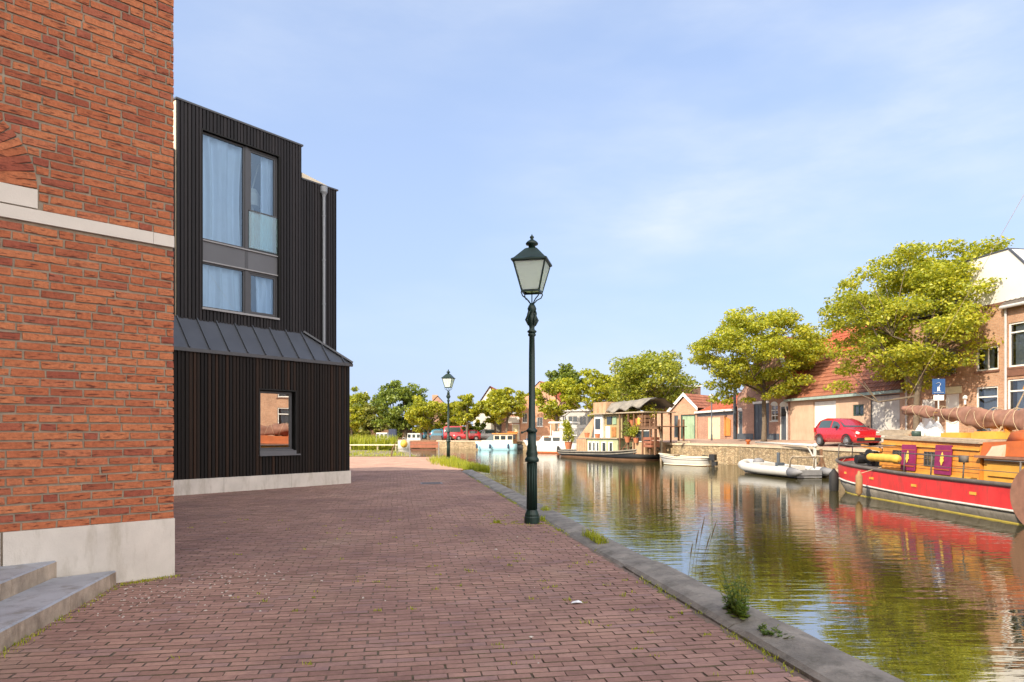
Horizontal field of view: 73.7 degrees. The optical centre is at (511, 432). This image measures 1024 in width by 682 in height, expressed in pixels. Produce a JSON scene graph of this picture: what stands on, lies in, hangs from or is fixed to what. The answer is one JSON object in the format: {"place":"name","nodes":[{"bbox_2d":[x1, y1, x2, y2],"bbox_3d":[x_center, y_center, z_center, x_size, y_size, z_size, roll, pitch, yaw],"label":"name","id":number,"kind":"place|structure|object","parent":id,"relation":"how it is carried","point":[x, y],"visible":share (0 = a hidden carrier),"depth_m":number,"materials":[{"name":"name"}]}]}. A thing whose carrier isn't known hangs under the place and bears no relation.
{"place":"outdoors","nodes":[
{"label":"outdoors","id":0,"kind":"place"},
{"bbox_2d":[350,449,414,455],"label":"bank","id":1,"kind":"structure","parent":0,"point":[381,452],"depth_m":62.41,"materials":[{"name":"plant"}]},
{"bbox_2d":[350,434,397,450],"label":"reeds","id":2,"kind":"object","parent":1,"relation":"on","point":[357,439],"visible":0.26,"depth_m":77.66,"materials":[{"name":"plant"}]},
{"bbox_2d":[0,469,807,681],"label":"pavement","id":3,"kind":"structure","parent":0,"point":[55,651],"depth_m":5.83,"materials":[{"name":"brick"}]},
{"bbox_2d":[53,529,591,663],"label":"crumbs","id":4,"kind":"object","parent":3,"relation":"on","point":[530,637],"visible":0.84,"depth_m":6.30,"materials":[{"name":"stone"}]},
{"bbox_2d":[0,477,798,676],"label":"moss","id":5,"kind":"object","parent":3,"relation":"on","point":[310,662],"visible":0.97,"depth_m":6.11,"materials":[{"name":"plant"}]},
{"bbox_2d":[511,235,551,523],"bbox_3d":[0.330,-0.868,11.310,0.590,4.835,0.590,0,0,12],"label":"street lamp","id":6,"kind":"object","parent":3,"relation":"on","point":[532,264],"visible":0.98,"depth_m":11.23,"materials":[{"name":"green metal"}]},
{"bbox_2d":[349,457,462,470],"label":"pavement","id":7,"kind":"structure","parent":0,"point":[382,463],"depth_m":32.00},
{"bbox_2d":[409,441,439,456],"bbox_3d":[-5.363,1.020,41.835,1.820,0.960,0.550,0,0,-3],"label":"park bench","id":8,"kind":"object","parent":7,"relation":"on","point":[423,446],"visible":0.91,"depth_m":41.58,"materials":[{"name":"brown wood"}]},
{"bbox_2d":[441,369,454,457],"bbox_3d":[-3.300,-0.868,35.400,0.590,4.835,0.590,0,0,12],"label":"street lamp","id":9,"kind":"object","parent":7,"relation":"on","point":[448,379],"visible":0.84,"depth_m":35.33,"materials":[{"name":"green metal"}]},
{"bbox_2d":[8,470,812,681],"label":"ground","id":10,"kind":"structure","parent":0,"point":[768,658],"depth_m":5.48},
{"bbox_2d":[0,561,115,651],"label":"entrance steps","id":11,"kind":"structure","parent":10,"relation":"on","point":[34,597],"depth_m":5.71,"materials":[{"name":"concrete"}]},
{"bbox_2d":[0,0,174,582],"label":"brick building","id":12,"kind":"structure","parent":10,"relation":"on","point":[86,286],"depth_m":6.62,"materials":[{"name":"brick"}]},
{"bbox_2d":[173,96,352,495],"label":"timber building","id":13,"kind":"structure","parent":10,"relation":"on","point":[261,383],"depth_m":18.27,"materials":[{"name":"wood"}]},
{"bbox_2d":[203,132,244,247],"bbox_3d":[-7.639,-6.300,17.919,0.245,2.760,1.198,0,0,39],"label":"window","id":14,"kind":"structure","parent":13,"relation":"in","point":[221,160],"depth_m":17.97,"materials":[{"name":"glass"}]},
{"bbox_2d":[203,262,244,312],"bbox_3d":[-7.638,-3.770,17.918,0.241,1.180,1.198,0,0,39],"label":"window","id":15,"kind":"structure","parent":13,"relation":"in","point":[221,284],"depth_m":18.02,"materials":[{"name":"glass"}]},
{"bbox_2d":[248,147,276,255],"bbox_3d":[-7.093,-6.300,18.930,0.734,2.760,0.885,0,0,39],"label":"window","id":16,"kind":"structure","parent":13,"relation":"in","point":[268,210],"depth_m":18.96,"materials":[{"name":"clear glass"}]},
{"bbox_2d":[248,271,276,317],"bbox_3d":[-6.932,-3.770,18.802,0.245,1.180,0.885,0,0,39],"label":"window","id":17,"kind":"structure","parent":13,"relation":"in","point":[266,285],"depth_m":18.91,"materials":[{"name":"glass"}]},
{"bbox_2d":[259,388,300,455],"bbox_3d":[-6.301,-0.267,18.404,0.245,1.775,1.234,0,0,39],"label":"window","id":18,"kind":"structure","parent":13,"relation":"in","point":[275,408],"depth_m":18.44,"materials":[{"name":"glass"}]},
{"bbox_2d":[350,456,451,456],"bbox_3d":[-31.781,2.090,42.730,56.457,1.220,0.260,0,0,1],"label":"edging","id":19,"kind":"object","parent":10,"relation":"on","point":[391,456],"depth_m":42.14,"materials":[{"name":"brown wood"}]},
{"bbox_2d":[426,455,491,472],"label":"grass","id":20,"kind":"structure","parent":10,"relation":"on","point":[453,461],"depth_m":29.45,"materials":[{"name":"plant"}]},
{"bbox_2d":[462,470,904,681],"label":"kerb","id":21,"kind":"structure","parent":10,"relation":"on","point":[810,657],"depth_m":5.36,"materials":[{"name":"stone"}]},
{"bbox_2d":[581,528,608,543],"bbox_3d":[1.122,1.415,9.335,0.279,0.170,0.913,0,0,-8],"label":"grass tuft","id":22,"kind":"object","parent":21,"relation":"on","point":[598,539],"visible":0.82,"depth_m":9.24,"materials":[{"name":"plant"}]},
{"bbox_2d":[688,517,716,577],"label":"seed grass","id":23,"kind":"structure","parent":21,"relation":"on","point":[698,548],"depth_m":6.90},
{"bbox_2d":[716,568,752,619],"bbox_3d":[1.776,1.303,5.443,0.267,0.421,0.449,0,0,0],"label":"leafy weed","id":24,"kind":"object","parent":21,"relation":"on","point":[735,606],"visible":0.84,"depth_m":5.41,"materials":[{"name":"plant"}]},
{"bbox_2d":[758,622,792,637],"bbox_3d":[1.854,1.447,4.893,0.250,0.139,0.350,0,0,0],"label":"leafy weed","id":25,"kind":"object","parent":21,"relation":"on","point":[763,627],"visible":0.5,"depth_m":4.88,"materials":[{"name":"plant"}]},
{"bbox_2d":[173,0,1023,429],"label":"sky","id":26,"kind":"structure","parent":0,"point":[675,165],"materials":[{"name":"blue"}]},
{"bbox_2d":[398,439,882,448],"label":"street","id":27,"kind":"structure","parent":0,"point":[752,441],"depth_m":45.10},
{"bbox_2d":[350,398,366,437],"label":"broadleaf tree","id":28,"kind":"object","parent":27,"relation":"on","point":[355,412],"visible":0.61,"depth_m":103.79,"materials":[{"name":"green plant"}]},
{"bbox_2d":[404,395,449,439],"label":"broadleaf tree","id":29,"kind":"object","parent":27,"relation":"on","point":[417,415],"visible":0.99,"depth_m":97.77,"materials":[{"name":"green plant"}]},
{"bbox_2d":[429,429,454,439],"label":"parked car","id":30,"kind":"object","parent":27,"relation":"on","point":[436,432],"visible":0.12,"depth_m":94.62,"materials":[{"name":"blue metal"}]},
{"bbox_2d":[443,426,470,439],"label":"parked car","id":31,"kind":"object","parent":27,"relation":"on","point":[453,430],"visible":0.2,"depth_m":93.60,"materials":[{"name":"red metal"}]},
{"bbox_2d":[453,430,480,439],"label":"parked car","id":32,"kind":"object","parent":27,"relation":"on","point":[474,434],"visible":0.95,"depth_m":90.85,"materials":[{"name":"red metal"}]},
{"bbox_2d":[449,393,487,440],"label":"broadleaf tree","id":33,"kind":"object","parent":27,"relation":"on","point":[474,412],"visible":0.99,"depth_m":89.92,"materials":[{"name":"green plant"}]},
{"bbox_2d":[461,423,486,439],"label":"shrub","id":34,"kind":"object","parent":27,"relation":"on","point":[481,427],"visible":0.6,"depth_m":92.99,"materials":[{"name":"green plant"}]},
{"bbox_2d":[471,429,497,439],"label":"parked car","id":35,"kind":"object","parent":27,"relation":"on","point":[486,433],"visible":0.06,"depth_m":92.78,"materials":[{"name":"silver metal"}]},
{"bbox_2d":[473,386,501,439],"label":"white house","id":36,"kind":"structure","parent":27,"relation":"on","point":[482,417],"depth_m":96.01,"materials":[{"name":"paint"}]},
{"bbox_2d":[482,399,502,432],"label":"broadleaf tree","id":37,"kind":"object","parent":27,"relation":"on","point":[491,419],"visible":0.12,"depth_m":92.67,"materials":[{"name":"green plant"}]},
{"bbox_2d":[484,387,528,432],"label":"broadleaf tree","id":38,"kind":"object","parent":27,"relation":"on","point":[500,403],"visible":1,"depth_m":86.66,"materials":[{"name":"green plant"}]},
{"bbox_2d":[502,412,520,439],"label":"brick workshop","id":39,"kind":"structure","parent":27,"relation":"on","point":[514,423],"depth_m":92.90,"materials":[{"name":"beige paint"}]},
{"bbox_2d":[535,377,580,430],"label":"broadleaf tree","id":40,"kind":"object","parent":27,"relation":"on","point":[554,408],"visible":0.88,"depth_m":80.11,"materials":[{"name":"green plant"}]},
{"bbox_2d":[564,368,621,416],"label":"broadleaf tree","id":41,"kind":"object","parent":27,"relation":"on","point":[601,384],"visible":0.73,"depth_m":76.09,"materials":[{"name":"green plant"}]},
{"bbox_2d":[608,349,701,410],"bbox_3d":[13.641,-3.677,65.372,8.952,8.855,10.058,0,0,0],"label":"broadleaf tree","id":42,"kind":"object","parent":27,"relation":"on","point":[665,366],"visible":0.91,"depth_m":64.14,"materials":[{"name":"green plant"}]},
{"bbox_2d":[652,393,718,439],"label":"gabled shed","id":43,"kind":"structure","parent":27,"relation":"on","point":[686,406],"depth_m":59.48,"materials":[{"name":"beige brick"}]},
{"bbox_2d":[674,415,677,437],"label":"window","id":44,"kind":"structure","parent":43,"relation":"in","point":[675,416],"depth_m":59.84,"materials":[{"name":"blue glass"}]},
{"bbox_2d":[681,414,694,438],"bbox_3d":[15.284,-0.503,59.088,1.373,2.105,0.090,0,0,42],"label":"door","id":45,"kind":"structure","parent":43,"relation":"in","point":[689,419],"depth_m":59.02,"materials":[{"name":"green paint"}]},
{"bbox_2d":[694,389,740,438],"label":"brick shed","id":46,"kind":"structure","parent":27,"relation":"on","point":[724,421],"depth_m":54.44,"materials":[{"name":"beige paint"}]},
{"bbox_2d":[708,417,719,438],"bbox_3d":[16.391,-0.357,55.199,0.090,1.814,2.362,0,0,-7],"label":"door","id":47,"kind":"structure","parent":46,"relation":"in","point":[715,420],"depth_m":55.19,"materials":[{"name":"beige paint"}]},
{"bbox_2d":[686,305,834,441],"bbox_3d":[16.308,-3.977,44.832,9.706,9.255,8.610,0,0,0],"label":"broadleaf tree","id":48,"kind":"object","parent":27,"relation":"on","point":[805,345],"visible":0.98,"depth_m":43.22,"materials":[{"name":"green plant"}]},
{"bbox_2d":[737,334,845,439],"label":"brick house","id":49,"kind":"structure","parent":27,"relation":"on","point":[749,421],"depth_m":47.23,"materials":[{"name":"brick"},{"name":"red tile"},{"name":"white paint"}]},
{"bbox_2d":[738,410,741,433],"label":"door","id":50,"kind":"structure","parent":49,"relation":"in","point":[739,411],"depth_m":50.68,"materials":[{"name":"white wood"}]},
{"bbox_2d":[754,403,768,439],"bbox_3d":[17.464,-0.759,47.687,0.124,2.519,1.995,0,0,-10],"label":"double door","id":51,"kind":"structure","parent":49,"relation":"in","point":[757,407],"depth_m":48.00,"materials":[{"name":"blue wood"}]},
{"bbox_2d":[780,405,787,439],"bbox_3d":[17.960,-0.638,44.907,0.090,2.276,0.973,0,0,-10],"label":"door","id":52,"kind":"structure","parent":49,"relation":"in","point":[782,408],"depth_m":45.03,"materials":[{"name":"white wood"}]},
{"bbox_2d":[784,344,904,441],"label":"garage building","id":53,"kind":"structure","parent":27,"relation":"on","point":[813,405],"depth_m":39.30,"materials":[{"name":"beige paint"}]},
{"bbox_2d":[815,401,835,426],"bbox_3d":[18.728,-0.673,40.734,0.050,2.385,2.122,0,0,-10],"label":"garage door","id":54,"kind":"structure","parent":53,"relation":"in","point":[824,409],"depth_m":40.82,"materials":[{"name":"white paint"}]},
{"bbox_2d":[854,404,863,415],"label":"window","id":55,"kind":"structure","parent":53,"relation":"in","point":[858,409],"depth_m":37.71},
{"bbox_2d":[871,393,899,441],"bbox_3d":[19.551,-0.742,35.705,0.124,2.483,2.166,0,0,-10],"label":"garage door","id":56,"kind":"structure","parent":53,"relation":"in","point":[884,415],"depth_m":35.72,"materials":[{"name":"white paint"}]},
{"bbox_2d":[814,418,880,446],"bbox_3d":[17.101,-0.027,34.893,1.931,1.446,3.425,0,0,-10],"label":"parked car","id":57,"kind":"object","parent":27,"relation":"on","point":[842,430],"visible":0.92,"depth_m":34.33,"materials":[{"name":"red metal"}]},
{"bbox_2d":[817,235,1014,429],"bbox_3d":[20.044,-4.247,32.478,10.301,9.855,9.724,0,0,-43],"label":"broadleaf tree","id":58,"kind":"object","parent":27,"relation":"on","point":[925,283],"visible":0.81,"depth_m":30.88,"materials":[{"name":"green plant"}]},
{"bbox_2d":[932,378,944,421],"bbox_3d":[17.877,-0.808,28.604,0.470,2.916,0.111,0,0,20],"label":"blue sign","id":59,"kind":"object","parent":27,"relation":"on","point":[938,386],"visible":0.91,"depth_m":28.59,"materials":[{"name":"metal"}]},
{"bbox_2d":[904,248,1023,435],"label":"brick house","id":60,"kind":"structure","parent":27,"relation":"on","point":[963,386],"depth_m":29.75,"materials":[{"name":"white paint"}]},
{"bbox_2d":[922,399,934,426],"bbox_3d":[20.067,-0.560,32.809,0.090,2.080,0.826,0,0,-10],"label":"door","id":61,"kind":"structure","parent":60,"relation":"in","point":[930,402],"depth_m":32.86,"materials":[{"name":"white paint"}]},
{"bbox_2d":[946,394,958,431],"bbox_3d":[20.311,-0.643,31.404,0.090,2.246,0.784,0,0,-10],"label":"door","id":62,"kind":"structure","parent":60,"relation":"in","point":[952,400],"depth_m":31.44,"materials":[{"name":"white paint"}]},
{"bbox_2d":[974,345,999,373],"bbox_3d":[20.818,-3.199,29.586,0.650,1.225,1.325,0,0,-10],"label":"window","id":63,"kind":"structure","parent":60,"relation":"in","point":[991,356],"depth_m":29.65,"materials":[{"name":"white paint"}]},
{"bbox_2d":[977,386,997,409],"bbox_3d":[20.688,-1.334,29.577,0.196,1.313,1.102,0,0,-10],"label":"window","id":64,"kind":"structure","parent":60,"relation":"in","point":[990,396],"depth_m":29.66,"materials":[{"name":"white paint"}]},
{"bbox_2d":[999,297,1023,430],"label":"brick house","id":65,"kind":"structure","parent":27,"relation":"on","point":[1013,350],"depth_m":28.39,"materials":[{"name":"white paint"}]},
{"bbox_2d":[1007,321,1023,369],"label":"window","id":66,"kind":"structure","parent":65,"relation":"in","point":[1019,331],"depth_m":28.28,"materials":[{"name":"white paint"}]},
{"bbox_2d":[1008,378,1023,409],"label":"window","id":67,"kind":"structure","parent":65,"relation":"in","point":[1020,382],"depth_m":28.28,"materials":[{"name":"white paint"}]},
{"bbox_2d":[398,448,1023,681],"bbox_3d":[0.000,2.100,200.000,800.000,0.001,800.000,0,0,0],"label":"water","id":68,"kind":"structure","parent":0,"point":[907,592],"depth_m":12.15,"materials":[{"name":"green liquid"}]},
{"bbox_2d":[388,429,408,448],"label":"cabin boat","id":69,"kind":"object","parent":68,"relation":"on","point":[393,432],"visible":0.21,"depth_m":87.51,"materials":[{"name":"white plastic"}]},
{"bbox_2d":[406,433,445,444],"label":"cabin boat","id":70,"kind":"object","parent":68,"relation":"on","point":[414,437],"visible":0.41,"depth_m":91.11,"materials":[{"name":"white wood"}]},
{"bbox_2d":[475,433,517,449],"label":"blue launch","id":71,"kind":"object","parent":68,"relation":"on","point":[498,441],"visible":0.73,"depth_m":82.02,"materials":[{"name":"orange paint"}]},
{"bbox_2d":[508,432,527,449],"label":"tug boat","id":72,"kind":"object","parent":68,"relation":"on","point":[519,446],"visible":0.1,"depth_m":83.09,"materials":[{"name":"black paint"}]},
{"bbox_2d":[523,422,579,452],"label":"motor yacht","id":73,"kind":"object","parent":68,"relation":"on","point":[547,444],"visible":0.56,"depth_m":69.53,"materials":[{"name":"white plastic"}]},
{"bbox_2d":[558,398,686,460],"bbox_3d":[8.211,-0.048,55.868,3.958,5.095,15.188,0,0,-26],"label":"houseboat","id":74,"kind":"object","parent":68,"relation":"on","point":[606,422],"visible":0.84,"depth_m":52.95,"materials":[{"name":"white paint"}]},
{"bbox_2d":[561,419,574,448],"bbox_3d":[5.061,0.130,60.967,1.368,2.699,1.428,0,0,0],"label":"potted bush","id":75,"kind":"object","parent":74,"relation":"on","point":[568,432],"visible":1,"depth_m":60.76,"materials":[{"name":"green plant"}]},
{"bbox_2d":[621,419,632,441],"bbox_3d":[8.706,-0.130,51.496,1.040,1.760,1.247,0,0,-26],"label":"potted plant","id":76,"kind":"object","parent":74,"relation":"on","point":[627,437],"visible":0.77,"depth_m":51.34,"materials":[{"name":"green plant"}]},
{"bbox_2d":[624,406,637,425],"bbox_3d":[9.078,-1.297,51.798,0.996,1.659,1.233,0,0,-26],"label":"potted plant","id":77,"kind":"object","parent":74,"relation":"on","point":[630,420],"visible":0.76,"depth_m":51.70,"materials":[{"name":"green plant"}]},
{"bbox_2d":[628,423,639,442],"bbox_3d":[9.179,0.024,50.586,0.954,1.496,1.044,0,0,-26],"label":"potted plant","id":78,"kind":"object","parent":74,"relation":"on","point":[633,431],"visible":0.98,"depth_m":50.45,"materials":[{"name":"green plant"}]},
{"bbox_2d":[636,430,651,441],"bbox_3d":[9.638,0.261,50.086,0.100,0.869,1.819,0,0,-26],"label":"window","id":79,"kind":"structure","parent":74,"relation":"in","point":[646,432],"depth_m":50.21,"materials":[{"name":"glass"}]},
{"bbox_2d":[637,415,653,425],"bbox_3d":[9.866,-0.880,50.434,0.806,0.780,1.040,0,0,-26],"label":"wooden crate","id":80,"kind":"object","parent":74,"relation":"on","point":[646,420],"visible":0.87,"depth_m":50.01,"materials":[{"name":"brown wood"}]},
{"bbox_2d":[643,402,656,422],"bbox_3d":[10.157,-1.377,50.443,1.258,1.841,1.430,0,0,-26],"label":"potted plant","id":81,"kind":"object","parent":74,"relation":"on","point":[646,407],"visible":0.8,"depth_m":50.33,"materials":[{"name":"green plant"}]},
{"bbox_2d":[643,437,659,446],"bbox_3d":[10.066,0.703,49.350,0.744,0.720,0.960,0,0,-26],"label":"wooden crate","id":82,"kind":"object","parent":74,"relation":"on","point":[647,443],"visible":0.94,"depth_m":49.06,"materials":[{"name":"brown wood"}]},
{"bbox_2d":[398,440,879,468],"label":"quay wall","id":83,"kind":"structure","parent":68,"relation":"in","point":[732,454],"depth_m":42.79,"materials":[{"name":"stone"}]},
{"bbox_2d":[658,424,662,461],"bbox_3d":[10.744,1.343,49.500,0.378,3.918,0.180,0,0,0],"label":"mooring pole","id":84,"kind":"object","parent":68,"relation":"in","point":[661,441],"visible":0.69,"depth_m":49.43,"materials":[{"name":"brown wood"}]},
{"bbox_2d":[658,453,717,465],"bbox_3d":[11.236,1.880,43.907,1.646,1.040,4.348,0,0,-43],"label":"rowing boat","id":85,"kind":"object","parent":68,"relation":"on","point":[682,460],"visible":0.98,"depth_m":43.01,"materials":[{"name":"plastic"}]},
{"bbox_2d":[738,452,831,477],"bbox_3d":[13.184,1.530,33.706,2.160,1.100,6.450,0,0,-10],"label":"inflatable boat","id":86,"kind":"object","parent":68,"relation":"on","point":[762,466],"visible":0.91,"depth_m":32.31,"materials":[{"name":"white rubber"}]},
{"bbox_2d":[755,441,817,465],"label":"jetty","id":87,"kind":"object","parent":68,"relation":"in","point":[814,445],"visible":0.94,"depth_m":35.81,"materials":[{"name":"wood"}]},
{"bbox_2d":[835,195,1023,524],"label":"sailing barge","id":88,"kind":"object","parent":68,"relation":"on","point":[966,476],"visible":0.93,"depth_m":18.97,"materials":[{"name":"red wood"}]},
{"bbox_2d":[829,459,844,490],"bbox_3d":[11.852,1.583,24.721,0.882,1.286,0.314,0,0,-26],"label":"boat fender","id":89,"kind":"object","parent":88,"relation":"hanging from","point":[833,479],"visible":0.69,"depth_m":24.48,"materials":[{"name":"black rubber"}]},
{"bbox_2d":[855,467,881,496],"bbox_3d":[11.300,1.557,21.600,0.847,0.936,0.203,0,0,0],"label":"boat fender","id":90,"kind":"object","parent":88,"relation":"hanging from","point":[858,484],"visible":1,"depth_m":21.54,"materials":[{"name":"plastic"}]},
{"bbox_2d":[866,453,901,462],"bbox_3d":[11.940,0.820,21.955,0.287,0.263,1.736,0,0,0],"label":"yellow roll","id":91,"kind":"object","parent":88,"relation":"on","point":[889,458],"visible":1,"depth_m":21.72,"materials":[{"name":"plastic"}]},
{"bbox_2d":[876,430,914,435],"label":"wooden planks","id":92,"kind":"object","parent":88,"relation":"on","point":[896,432],"visible":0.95,"depth_m":23.12,"materials":[{"name":"grey wood"}]},
{"bbox_2d":[915,421,944,435],"bbox_3d":[14.007,-0.073,22.769,0.713,0.640,1.321,0,0,0],"label":"white bundle","id":93,"kind":"object","parent":88,"relation":"on","point":[930,428],"visible":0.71,"depth_m":22.57,"materials":[{"name":"fabric"}]},
{"bbox_2d":[941,432,970,437],"bbox_3d":[13.550,0.080,20.650,0.600,0.160,0.900,0,0,0],"label":"hatch box","id":94,"kind":"object","parent":88,"relation":"on","point":[957,434],"visible":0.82,"depth_m":20.35,"materials":[{"name":"wood"}]},
{"bbox_2d":[971,431,1014,438],"bbox_3d":[13.550,0.075,19.050,0.800,0.210,1.000,0,0,0],"label":"hatch box","id":95,"kind":"object","parent":88,"relation":"on","point":[989,435],"visible":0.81,"depth_m":18.80,"materials":[{"name":"wood"}]},
{"bbox_2d":[1006,430,1023,440],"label":"orange cover","id":96,"kind":"object","parent":88,"relation":"on","point":[1017,435],"visible":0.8,"depth_m":17.58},
{"bbox_2d":[986,445,1005,456],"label":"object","id":97,"kind":"object","parent":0,"point":[1000,450],"visible":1,"depth_m":17.23,"materials":[{"name":"beige paint"}]},
{"bbox_3d":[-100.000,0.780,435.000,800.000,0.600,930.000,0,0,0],"label":"land","id":98,"kind":"structure","parent":0,"visible":0},
{"bbox_2d":[350,386,371,428],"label":"broadleaf tree","id":99,"kind":"object","parent":98,"relation":"on","point":[361,398],"visible":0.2,"depth_m":126.03,"materials":[{"name":"green plant"}]},
{"bbox_2d":[359,398,388,435],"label":"broadleaf tree","id":100,"kind":"object","parent":98,"relation":"on","point":[367,426],"visible":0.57,"depth_m":111.03,"materials":[{"name":"green plant"}]},
{"bbox_2d":[350,429,425,438],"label":"garden fence","id":101,"kind":"object","parent":98,"relation":"on","point":[409,431],"visible":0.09,"depth_m":110.71,"materials":[{"name":"brown wood"}]},
{"bbox_2d":[369,380,428,438],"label":"broadleaf tree","id":102,"kind":"object","parent":98,"relation":"on","point":[393,393],"visible":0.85,"depth_m":103.86,"materials":[{"name":"green plant"}]},
{"bbox_2d":[432,395,449,428],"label":"brick house","id":103,"kind":"structure","parent":98,"relation":"on","point":[436,398],"depth_m":124.04,"materials":[{"name":"brick"}]},
{"bbox_2d":[439,401,470,425],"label":"broadleaf tree","id":104,"kind":"object","parent":98,"relation":"on","point":[444,420],"visible":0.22,"depth_m":99.80,"materials":[{"name":"green plant"}]},
{"bbox_2d":[521,381,574,439],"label":"brick house","id":105,"kind":"structure","parent":98,"relation":"on","point":[542,426],"depth_m":90.07,"materials":[{"name":"brick"}]},
{"bbox_2d":[545,363,584,403],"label":"broadleaf tree","id":106,"kind":"object","parent":98,"relation":"on","point":[565,371],"visible":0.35,"depth_m":116.37,"materials":[{"name":"green plant"}]},
{"bbox_2d":[559,409,593,438],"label":"grey building","id":107,"kind":"structure","parent":98,"relation":"on","point":[581,417],"depth_m":86.52,"materials":[{"name":"paint"}]},
{"bbox_2d":[600,366,644,411],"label":"broadleaf tree","id":108,"kind":"object","parent":98,"relation":"on","point":[613,369],"visible":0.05,"depth_m":82.57,"materials":[{"name":"green plant"}]},
{"bbox_2d":[647,385,701,429],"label":"flat roofed building","id":109,"kind":"structure","parent":98,"relation":"on","point":[697,391],"depth_m":69.53,"materials":[{"name":"brown brick"}]},
{"bbox_2d":[793,316,906,390],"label":"brick house","id":110,"kind":"structure","parent":98,"relation":"on","point":[842,335],"depth_m":48.47,"materials":[{"name":"brick"}]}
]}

